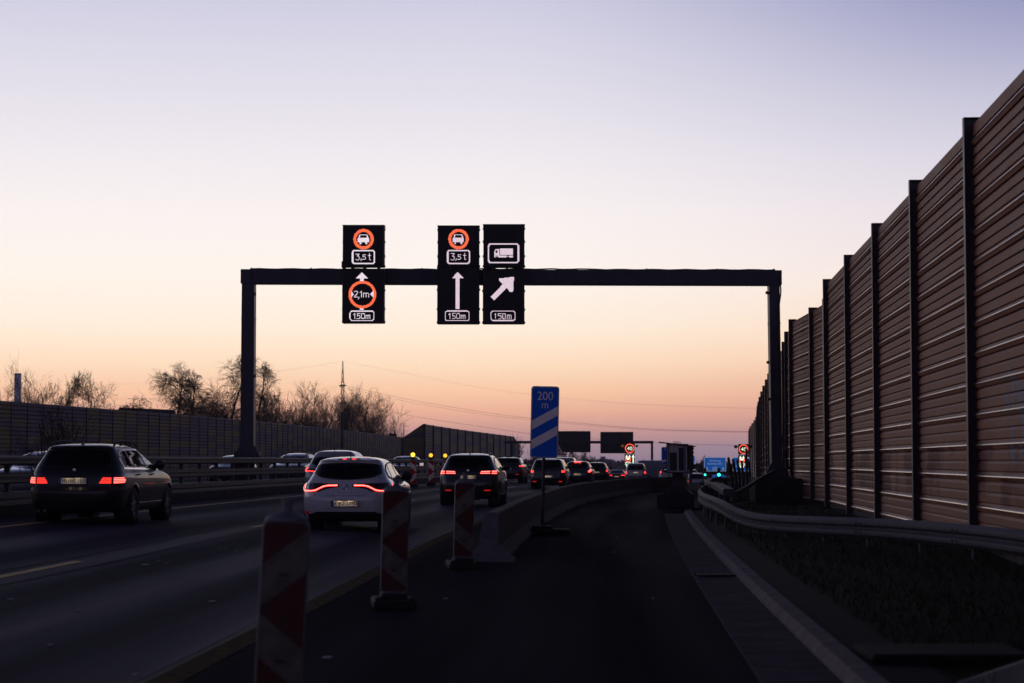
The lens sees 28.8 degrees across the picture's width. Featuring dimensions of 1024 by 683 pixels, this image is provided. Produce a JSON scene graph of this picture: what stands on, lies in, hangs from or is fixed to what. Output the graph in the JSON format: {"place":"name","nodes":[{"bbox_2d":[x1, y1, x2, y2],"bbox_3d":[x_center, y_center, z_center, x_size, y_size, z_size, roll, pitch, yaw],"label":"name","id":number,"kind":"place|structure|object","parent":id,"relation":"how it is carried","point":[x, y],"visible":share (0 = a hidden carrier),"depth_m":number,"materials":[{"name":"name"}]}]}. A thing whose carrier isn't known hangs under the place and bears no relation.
{"place":"outdoors","nodes":[
{"label":"outdoors","id":0,"kind":"place"},
{"bbox_2d":[0,476,530,516],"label":"median strip","id":1,"kind":"object","parent":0,"point":[16,510],"visible":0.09,"depth_m":58.01,"materials":[{"name":"concrete"}]},
{"bbox_2d":[0,455,531,505],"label":"crash barrier","id":2,"kind":"object","parent":1,"relation":"on","point":[7,479],"visible":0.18,"depth_m":59.22,"materials":[{"name":"metal"}]},
{"bbox_2d":[0,478,585,682],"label":"road","id":3,"kind":"structure","parent":0,"point":[156,614],"depth_m":23.31,"materials":[{"name":"grey asphalt"}]},
{"bbox_2d":[31,440,171,524],"bbox_3d":[-8.015,2.760,39.200,2.060,1.619,4.885,0,-3,3],"label":"car","id":4,"kind":"object","parent":3,"relation":"on","point":[125,484],"visible":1,"depth_m":37.17,"materials":[{"name":"black paint"}]},
{"bbox_2d":[0,485,422,526],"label":"yellow edge line","id":5,"kind":"object","parent":3,"relation":"on","point":[138,511],"visible":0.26,"depth_m":41.57,"materials":[{"name":"paint"}]},
{"bbox_2d":[0,487,508,577],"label":"yellow lane dashes","id":6,"kind":"object","parent":3,"relation":"on","point":[33,570],"visible":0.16,"depth_m":23.97,"materials":[{"name":"paint"}]},
{"bbox_2d":[1,485,524,682],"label":"tar seams","id":7,"kind":"object","parent":3,"relation":"on","point":[168,666],"visible":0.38,"depth_m":23.41,"materials":[{"name":"black asphalt"}]},
{"bbox_2d":[145,518,483,682],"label":"worn edge line","id":8,"kind":"object","parent":3,"relation":"on","point":[190,668],"visible":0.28,"depth_m":15.88,"materials":[{"name":"paint"}]},
{"bbox_2d":[305,447,362,483],"bbox_3d":[-5.478,4.242,64.016,2.203,1.694,4.391,0,-3,5],"label":"car","id":9,"kind":"object","parent":3,"relation":"on","point":[319,456],"visible":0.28,"depth_m":62.45,"materials":[{"name":"silver metal"}]},
{"bbox_2d":[304,451,411,531],"bbox_3d":[-3.133,3.063,40.804,2.036,1.608,4.481,0,-3,3],"label":"car","id":10,"kind":"object","parent":3,"relation":"on","point":[339,490],"visible":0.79,"depth_m":38.88,"materials":[{"name":"white paint"}]},
{"bbox_2d":[409,452,418,486],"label":"guide beacon","id":11,"kind":"object","parent":3,"relation":"on","point":[413,472],"visible":0.92,"depth_m":86.78,"materials":[{"name":"red plastic"}]},
{"bbox_2d":[427,453,435,485],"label":"guide beacon","id":12,"kind":"object","parent":3,"relation":"on","point":[431,473],"visible":1,"depth_m":92.77,"materials":[{"name":"red plastic"}]},
{"bbox_2d":[440,452,509,506],"bbox_3d":[-1.188,4.343,62.822,2.167,1.716,4.454,0,-3,4],"label":"car","id":13,"kind":"object","parent":3,"relation":"on","point":[487,474],"visible":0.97,"depth_m":60.97,"materials":[{"name":"paint"}]},
{"bbox_2d":[497,455,527,482],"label":"car","id":14,"kind":"object","parent":3,"relation":"on","point":[518,469],"visible":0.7,"depth_m":117.11,"materials":[{"name":"paint"}]},
{"bbox_2d":[530,459,571,488],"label":"car","id":15,"kind":"object","parent":3,"relation":"on","point":[557,471],"visible":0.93,"depth_m":97.95,"materials":[{"name":"paint"}]},
{"bbox_2d":[567,461,595,483],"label":"car","id":16,"kind":"object","parent":3,"relation":"on","point":[582,471],"visible":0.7,"depth_m":121.92,"materials":[{"name":"grey paint"}]},
{"bbox_2d":[590,461,611,479],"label":"car","id":17,"kind":"object","parent":3,"relation":"on","point":[602,470],"visible":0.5,"depth_m":149.89,"materials":[{"name":"paint"}]},
{"bbox_2d":[610,470,624,479],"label":"car","id":18,"kind":"object","parent":3,"relation":"on","point":[617,474],"visible":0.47,"depth_m":204.66,"materials":[{"name":"black paint"}]},
{"bbox_2d":[635,459,687,477],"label":"van","id":19,"kind":"object","parent":3,"relation":"on","point":[655,467],"visible":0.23,"depth_m":198.49,"materials":[{"name":"blue paint"}]},
{"bbox_2d":[171,472,749,513],"bbox_3d":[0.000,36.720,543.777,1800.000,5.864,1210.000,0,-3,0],"label":"ground","id":20,"kind":"structure","parent":0,"point":[173,481],"depth_m":79.40,"materials":[{"name":"soil"}]},
{"bbox_2d":[14,373,20,401],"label":"chimney stack","id":21,"kind":"object","parent":20,"relation":"on","point":[18,382],"visible":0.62,"depth_m":819.30,"materials":[{"name":"grey"}]},
{"bbox_2d":[0,359,81,405],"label":"bare tree","id":22,"kind":"object","parent":20,"relation":"on","point":[28,399],"visible":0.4,"depth_m":149.97,"materials":[{"name":"brown plant"}]},
{"bbox_2d":[0,407,99,490],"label":"bare shrub","id":23,"kind":"object","parent":20,"relation":"on","point":[48,439],"visible":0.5,"depth_m":43.99,"materials":[{"name":"brown plant"}]},
{"bbox_2d":[50,370,83,405],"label":"bare tree","id":24,"kind":"object","parent":20,"relation":"on","point":[70,386],"visible":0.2,"depth_m":249.03,"materials":[{"name":"brown plant"}]},
{"bbox_2d":[65,369,120,409],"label":"bare tree","id":25,"kind":"object","parent":20,"relation":"on","point":[86,393],"visible":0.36,"depth_m":248.13,"materials":[{"name":"brown plant"}]},
{"bbox_2d":[107,395,155,412],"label":"bare tree","id":26,"kind":"object","parent":20,"relation":"on","point":[128,408],"visible":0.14,"depth_m":216.00,"materials":[{"name":"brown plant"}]},
{"bbox_2d":[118,407,174,413],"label":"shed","id":27,"kind":"structure","parent":20,"relation":"on","point":[159,410],"depth_m":229.53,"materials":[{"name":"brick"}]},
{"bbox_2d":[145,363,224,417],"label":"bare tree","id":28,"kind":"object","parent":20,"relation":"on","point":[180,382],"visible":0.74,"depth_m":198.93,"materials":[{"name":"brown plant"}]},
{"bbox_2d":[0,401,402,479],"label":"noise wall","id":29,"kind":"structure","parent":20,"relation":"on","point":[150,434],"depth_m":149.69,"materials":[{"name":"grey"}]},
{"bbox_2d":[167,364,239,417],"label":"bare tree","id":30,"kind":"object","parent":20,"relation":"on","point":[194,389],"visible":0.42,"depth_m":203.64,"materials":[{"name":"brown plant"}]},
{"bbox_2d":[197,384,268,421],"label":"bare tree","id":31,"kind":"object","parent":20,"relation":"on","point":[239,398],"visible":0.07,"depth_m":212.61,"materials":[{"name":"brown plant"}]},
{"bbox_2d":[192,355,278,418],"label":"bare tree","id":32,"kind":"object","parent":20,"relation":"on","point":[262,396],"visible":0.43,"depth_m":211.19,"materials":[{"name":"brown plant"}]},
{"bbox_2d":[214,360,291,422],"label":"bare tree","id":33,"kind":"object","parent":20,"relation":"on","point":[268,389],"visible":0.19,"depth_m":228.19,"materials":[{"name":"brown plant"}]},
{"bbox_2d":[256,399,310,425],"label":"bare tree","id":34,"kind":"object","parent":20,"relation":"on","point":[271,417],"visible":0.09,"depth_m":220.84,"materials":[{"name":"brown plant"}]},
{"bbox_2d":[256,380,336,428],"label":"bare tree","id":35,"kind":"object","parent":20,"relation":"on","point":[305,399],"visible":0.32,"depth_m":240.66,"materials":[{"name":"brown plant"}]},
{"bbox_2d":[261,389,340,428],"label":"bare tree","id":36,"kind":"object","parent":20,"relation":"on","point":[304,421],"visible":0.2,"depth_m":234.07,"materials":[{"name":"brown plant"}]},
{"bbox_2d":[276,391,382,432],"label":"bare tree","id":37,"kind":"object","parent":20,"relation":"on","point":[344,428],"visible":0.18,"depth_m":260.00,"materials":[{"name":"brown plant"}]},
{"bbox_2d":[287,390,383,432],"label":"bare tree","id":38,"kind":"object","parent":20,"relation":"on","point":[349,422],"visible":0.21,"depth_m":281.17,"materials":[{"name":"brown plant"}]},
{"bbox_2d":[340,412,342,449],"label":"mast","id":39,"kind":"object","parent":20,"relation":"on","point":[341,437],"visible":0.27,"depth_m":149.78,"materials":[{"name":"metal"}]},
{"bbox_2d":[338,361,345,411],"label":"power pylon","id":40,"kind":"object","parent":20,"relation":"on","point":[341,385],"visible":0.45,"depth_m":900.16,"materials":[{"name":"metal"}]},
{"bbox_2d":[348,386,740,431],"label":"power line","id":41,"kind":"object","parent":40,"relation":"attached to","point":[561,421],"visible":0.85,"depth_m":770.70,"materials":[{"name":"grey metal"}]},
{"bbox_2d":[317,391,370,430],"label":"bare tree","id":42,"kind":"object","parent":20,"relation":"on","point":[343,406],"visible":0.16,"depth_m":307.33,"materials":[{"name":"brown plant"}]},
{"bbox_2d":[317,401,411,436],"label":"bare tree","id":43,"kind":"object","parent":20,"relation":"on","point":[399,428],"visible":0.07,"depth_m":305.08,"materials":[{"name":"brown plant"}]},
{"bbox_2d":[332,379,398,434],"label":"bare tree","id":44,"kind":"object","parent":20,"relation":"on","point":[363,416],"visible":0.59,"depth_m":293.55,"materials":[{"name":"brown plant"}]},
{"bbox_2d":[350,403,403,436],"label":"bare tree","id":45,"kind":"object","parent":20,"relation":"on","point":[381,418],"visible":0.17,"depth_m":298.79,"materials":[{"name":"brown plant"}]},
{"bbox_2d":[401,424,519,472],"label":"noise wall","id":46,"kind":"structure","parent":20,"relation":"on","point":[423,441],"depth_m":224.09,"materials":[{"name":"grey"}]},
{"bbox_2d":[233,261,802,501],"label":"sign gantry","id":47,"kind":"object","parent":20,"relation":"on","point":[780,483],"visible":0.8,"depth_m":66.39,"materials":[{"name":"metal"}]},
{"bbox_2d":[342,269,385,323],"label":"led sign","id":48,"kind":"object","parent":47,"relation":"attached to","point":[363,296],"visible":1,"depth_m":65.41,"materials":[{"name":"black paint"}]},
{"bbox_2d":[342,225,385,267],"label":"led sign","id":49,"kind":"object","parent":47,"relation":"attached to","point":[364,245],"visible":1,"depth_m":65.51,"materials":[{"name":"black paint"}]},
{"bbox_2d":[437,267,479,324],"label":"led sign","id":50,"kind":"object","parent":47,"relation":"attached to","point":[458,292],"visible":1,"depth_m":65.41,"materials":[{"name":"black paint"}]},
{"bbox_2d":[437,225,479,266],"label":"led sign","id":51,"kind":"object","parent":47,"relation":"attached to","point":[458,245],"visible":1,"depth_m":65.51,"materials":[{"name":"black paint"}]},
{"bbox_2d":[482,269,524,324],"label":"led sign","id":52,"kind":"object","parent":47,"relation":"attached to","point":[503,290],"visible":1,"depth_m":65.41,"materials":[{"name":"black paint"}]},
{"bbox_2d":[483,224,524,267],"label":"led sign","id":53,"kind":"object","parent":47,"relation":"attached to","point":[503,245],"visible":1,"depth_m":65.50,"materials":[{"name":"black paint"}]},
{"bbox_2d":[512,433,541,468],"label":"bare tree","id":54,"kind":"object","parent":20,"relation":"on","point":[532,460],"visible":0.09,"depth_m":419.68,"materials":[{"name":"brown plant"}]},
{"bbox_2d":[560,452,589,460],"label":"bare tree","id":55,"kind":"object","parent":20,"relation":"on","point":[572,455],"visible":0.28,"depth_m":430.17,"materials":[{"name":"brown plant"}]},
{"bbox_2d":[504,441,652,459],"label":"sign gantry","id":56,"kind":"object","parent":20,"relation":"on","point":[592,442],"visible":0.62,"depth_m":236.51,"materials":[{"name":"metal"}]},
{"bbox_2d":[558,431,590,451],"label":"overhead board","id":57,"kind":"object","parent":56,"relation":"attached to","point":[574,441],"visible":0.89,"depth_m":235.67,"materials":[{"name":"metal"}]},
{"bbox_2d":[600,432,632,452],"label":"overhead board","id":58,"kind":"object","parent":56,"relation":"attached to","point":[611,442],"visible":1,"depth_m":235.66,"materials":[{"name":"metal"}]},
{"bbox_2d":[621,443,637,466],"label":"led sign","id":59,"kind":"object","parent":20,"relation":"on","point":[629,448],"visible":0.86,"depth_m":189.71,"materials":[{"name":"metal"}]},
{"bbox_2d":[523,458,737,473],"bbox_3d":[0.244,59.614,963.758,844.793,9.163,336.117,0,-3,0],"label":"woods","id":60,"kind":"object","parent":20,"relation":"on","point":[614,463],"visible":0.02,"depth_m":962.90,"materials":[{"name":"brown"}]},
{"bbox_2d":[745,449,748,497],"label":"marker rod","id":61,"kind":"object","parent":20,"relation":"on","point":[746,461],"visible":1,"depth_m":69.97,"materials":[{"name":"metal"}]},
{"bbox_2d":[748,299,824,503],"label":"noise wall","id":62,"kind":"structure","parent":20,"relation":"on","point":[802,390],"depth_m":66.73,"materials":[{"name":"brown metal"}]},
{"bbox_2d":[181,482,759,682],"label":"hard shoulder","id":63,"kind":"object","parent":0,"point":[578,604],"visible":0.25,"depth_m":17.90},
{"bbox_2d":[254,497,309,682],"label":"guide beacon","id":64,"kind":"object","parent":63,"relation":"on","point":[282,595],"visible":1,"depth_m":11.11,"materials":[{"name":"red plastic"}]},
{"bbox_2d":[7,547,654,675],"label":"litter","id":65,"kind":"object","parent":63,"relation":"on","point":[324,657],"visible":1,"depth_m":19.20,"materials":[{"name":"grey"}]},
{"bbox_2d":[371,477,416,609],"bbox_3d":[-1.157,1.980,19.638,0.420,1.280,0.780,2,-4,-6],"label":"guide beacon","id":66,"kind":"object","parent":63,"relation":"on","point":[393,595],"visible":1,"depth_m":19.58,"materials":[{"name":"red plastic"}]},
{"bbox_2d":[445,473,480,569],"bbox_3d":[-0.646,2.401,26.713,0.420,1.280,0.780,2,-2,-6],"label":"guide beacon","id":67,"kind":"object","parent":63,"relation":"on","point":[462,559],"visible":1,"depth_m":26.66,"materials":[{"name":"red plastic"}]},
{"bbox_2d":[472,507,521,562],"bbox_3d":[-0.202,2.952,30.849,0.729,0.682,5.419,0,-3,3],"label":"concrete barrier","id":68,"kind":"object","parent":63,"relation":"on","point":[499,542],"visible":0.96,"depth_m":29.02,"materials":[{"name":"grey concrete"}]},
{"bbox_2d":[500,500,531,545],"bbox_3d":[0.016,3.284,36.332,0.600,0.670,5.495,0,-3,3],"label":"concrete barrier","id":69,"kind":"object","parent":63,"relation":"on","point":[522,531],"visible":0.46,"depth_m":35.94,"materials":[{"name":"grey concrete"}]},
{"bbox_2d":[517,495,545,527],"bbox_3d":[0.316,3.615,41.892,0.600,0.670,5.580,0,-3,3],"label":"concrete barrier","id":70,"kind":"object","parent":63,"relation":"on","point":[532,510],"visible":0.36,"depth_m":41.71,"materials":[{"name":"grey concrete"}]},
{"bbox_2d":[531,491,556,523],"bbox_3d":[0.667,3.948,47.485,0.600,0.670,5.569,0,-3,4],"label":"concrete barrier","id":71,"kind":"object","parent":63,"relation":"on","point":[550,515],"visible":0.4,"depth_m":47.81,"materials":[{"name":"grey concrete"}]},
{"bbox_2d":[529,386,569,534],"bbox_3d":[0.739,2.322,38.791,0.840,2.892,0.620,1,-3,0],"label":"distance board","id":72,"kind":"object","parent":63,"relation":"on","point":[544,430],"visible":0.99,"depth_m":38.74,"materials":[{"name":"metal"}]},
{"bbox_2d":[545,488,566,516],"bbox_3d":[1.058,4.282,53.092,0.600,0.670,5.612,0,-3,4],"label":"concrete barrier","id":73,"kind":"object","parent":63,"relation":"on","point":[558,508],"visible":0.53,"depth_m":52.89,"materials":[{"name":"grey concrete"}]},
{"bbox_2d":[556,486,576,511],"bbox_3d":[1.489,4.616,58.679,0.600,0.670,5.534,0,-3,5],"label":"concrete barrier","id":74,"kind":"object","parent":63,"relation":"on","point":[568,503],"visible":0.53,"depth_m":58.48,"materials":[{"name":"grey concrete"}]},
{"bbox_2d":[566,484,587,506],"bbox_3d":[2.001,4.947,64.200,0.600,0.670,5.495,0,-3,6],"label":"concrete barrier","id":75,"kind":"object","parent":63,"relation":"on","point":[578,497],"visible":0.6,"depth_m":64.00,"materials":[{"name":"grey concrete"}]},
{"bbox_2d":[578,482,600,502],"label":"concrete barrier","id":76,"kind":"object","parent":63,"relation":"on","point":[590,492],"visible":0.64,"depth_m":69.51,"materials":[{"name":"grey concrete"}]},
{"bbox_2d":[595,480,612,499],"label":"concrete barrier","id":77,"kind":"object","parent":63,"relation":"on","point":[603,492],"visible":0.59,"depth_m":75.02,"materials":[{"name":"grey concrete"}]},
{"bbox_2d":[608,479,624,496],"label":"concrete barrier","id":78,"kind":"object","parent":63,"relation":"on","point":[615,488],"visible":0.61,"depth_m":80.49,"materials":[{"name":"grey concrete"}]},
{"bbox_2d":[620,478,636,494],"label":"concrete barrier","id":79,"kind":"object","parent":63,"relation":"on","point":[627,485],"visible":0.59,"depth_m":85.87,"materials":[{"name":"grey concrete"}]},
{"bbox_2d":[623,463,649,478],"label":"car","id":80,"kind":"object","parent":63,"relation":"on","point":[636,470],"visible":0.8,"depth_m":165.78,"materials":[{"name":"silver metal"}]},
{"bbox_2d":[633,477,653,492],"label":"concrete barrier","id":81,"kind":"object","parent":63,"relation":"on","point":[642,485],"visible":0.68,"depth_m":91.17,"materials":[{"name":"grey concrete"}]},
{"bbox_2d":[657,441,697,507],"bbox_3d":[5.268,4.052,60.655,1.675,2.027,1.455,0,-3,7],"label":"roadside cabinet","id":82,"kind":"object","parent":63,"relation":"on","point":[679,463],"visible":0.89,"depth_m":60.47,"materials":[{"name":"metal"}]},
{"bbox_2d":[688,473,707,481],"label":"car","id":83,"kind":"object","parent":63,"relation":"on","point":[698,477],"visible":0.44,"depth_m":185.74,"materials":[{"name":"silver metal"}]},
{"bbox_2d":[734,444,752,473],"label":"led sign","id":84,"kind":"object","parent":63,"relation":"on","point":[742,448],"visible":0.73,"depth_m":149.78,"materials":[{"name":"black paint"}]},
{"bbox_2d":[665,513,841,682],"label":"gutter","id":85,"kind":"object","parent":63,"relation":"on","point":[730,613],"visible":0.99,"depth_m":17.60,"materials":[{"name":"grey concrete"}]},
{"bbox_2d":[694,572,734,576],"bbox_3d":[2.521,2.898,24.771,0.460,0.022,0.530,0,-3,0],"label":"drain grate","id":86,"kind":"object","parent":85,"relation":"on","point":[714,574],"visible":1,"depth_m":24.63,"materials":[{"name":"black metal"}]},
{"bbox_2d":[670,516,830,682],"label":"gutter joints","id":87,"kind":"object","parent":85,"relation":"on","point":[765,629],"visible":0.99,"depth_m":15.89,"materials":[{"name":"black"}]},
{"bbox_2d":[684,509,888,682],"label":"kerb","id":88,"kind":"structure","parent":63,"relation":"on","point":[842,663],"depth_m":16.80,"materials":[{"name":"concrete"}]},
{"bbox_2d":[0,0,1023,463],"label":"sky","id":89,"kind":"structure","parent":0,"point":[153,153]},
{"bbox_2d":[693,497,1023,682],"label":"verge","id":90,"kind":"structure","parent":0,"point":[1007,583],"depth_m":22.31,"materials":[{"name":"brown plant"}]},
{"bbox_2d":[704,475,744,502],"bbox_3d":[8.399,5.803,78.383,1.306,0.991,63.527,0,-3,7],"label":"guard rail","id":91,"kind":"object","parent":90,"relation":"on","point":[725,491],"visible":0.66,"depth_m":51.80,"materials":[{"name":"metal"}]},
{"bbox_2d":[727,457,735,503],"bbox_3d":[6.834,4.326,62.002,0.098,1.449,0.458,-2,-4,34],"label":"marker rod","id":92,"kind":"object","parent":90,"relation":"on","point":[731,478],"visible":0.93,"depth_m":61.98,"materials":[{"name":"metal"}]},
{"bbox_2d":[732,459,738,501],"bbox_3d":[7.185,4.460,63.997,0.097,1.382,0.444,-2,-4,30],"label":"marker rod","id":93,"kind":"object","parent":90,"relation":"on","point":[735,479],"visible":1,"depth_m":63.99,"materials":[{"name":"metal"}]},
{"bbox_2d":[736,459,741,499],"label":"marker rod","id":94,"kind":"object","parent":90,"relation":"on","point":[739,479],"visible":1,"depth_m":65.99,"materials":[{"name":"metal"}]},
{"bbox_2d":[735,470,775,494],"bbox_3d":[7.549,4.460,62.891,0.307,0.797,4.419,-2,-4,24],"label":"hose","id":95,"kind":"object","parent":90,"relation":"on","point":[755,481],"visible":0.94,"depth_m":63.43,"materials":[{"name":"black plastic"}]},
{"bbox_2d":[697,512,953,682],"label":"asphalt strip","id":96,"kind":"object","parent":90,"relation":"on","point":[844,628],"visible":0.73,"depth_m":17.95,"materials":[{"name":"grey asphalt"}]},
{"bbox_2d":[697,485,1023,558],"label":"guard rail","id":97,"kind":"object","parent":90,"relation":"on","point":[974,538],"visible":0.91,"depth_m":29.98,"materials":[{"name":"metal"}]},
{"bbox_2d":[823,70,1023,565],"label":"noise wall","id":98,"kind":"structure","parent":90,"relation":"on","point":[923,333],"depth_m":31.68,"materials":[{"name":"brown metal"}]},
{"bbox_2d":[852,643,1023,666],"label":"concrete slab","id":99,"kind":"structure","parent":90,"relation":"on","point":[896,653],"depth_m":13.58,"materials":[{"name":"black concrete"}]},
{"bbox_2d":[957,660,1023,682],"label":"guard rail","id":100,"kind":"object","parent":90,"relation":"on","point":[1012,673],"visible":0.98,"depth_m":11.64,"materials":[{"name":"metal"}]},
{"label":"oncoming road","id":101,"kind":"structure","parent":0,"visible":0},
{"bbox_2d":[0,449,46,491],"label":"car","id":102,"kind":"object","parent":101,"relation":"on","point":[14,468],"visible":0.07,"depth_m":60.17,"materials":[{"name":"silver metal"}]},
{"bbox_2d":[209,455,256,481],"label":"car","id":103,"kind":"object","parent":101,"relation":"on","point":[222,465],"visible":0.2,"depth_m":104.32,"materials":[{"name":"blue paint"}]},
{"bbox_2d":[269,452,313,478],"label":"car","id":104,"kind":"object","parent":101,"relation":"on","point":[295,455],"visible":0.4,"depth_m":100.58,"materials":[{"name":"blue paint"}]},
{"bbox_2d":[393,454,425,473],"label":"car","id":105,"kind":"object","parent":101,"relation":"on","point":[405,457],"visible":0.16,"depth_m":113.80,"materials":[{"name":"grey paint"}]},
{"bbox_2d":[704,457,725,470],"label":"road sign","id":106,"kind":"object","parent":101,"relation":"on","point":[712,463],"visible":0.99,"depth_m":289.38,"materials":[{"name":"blue metal"}]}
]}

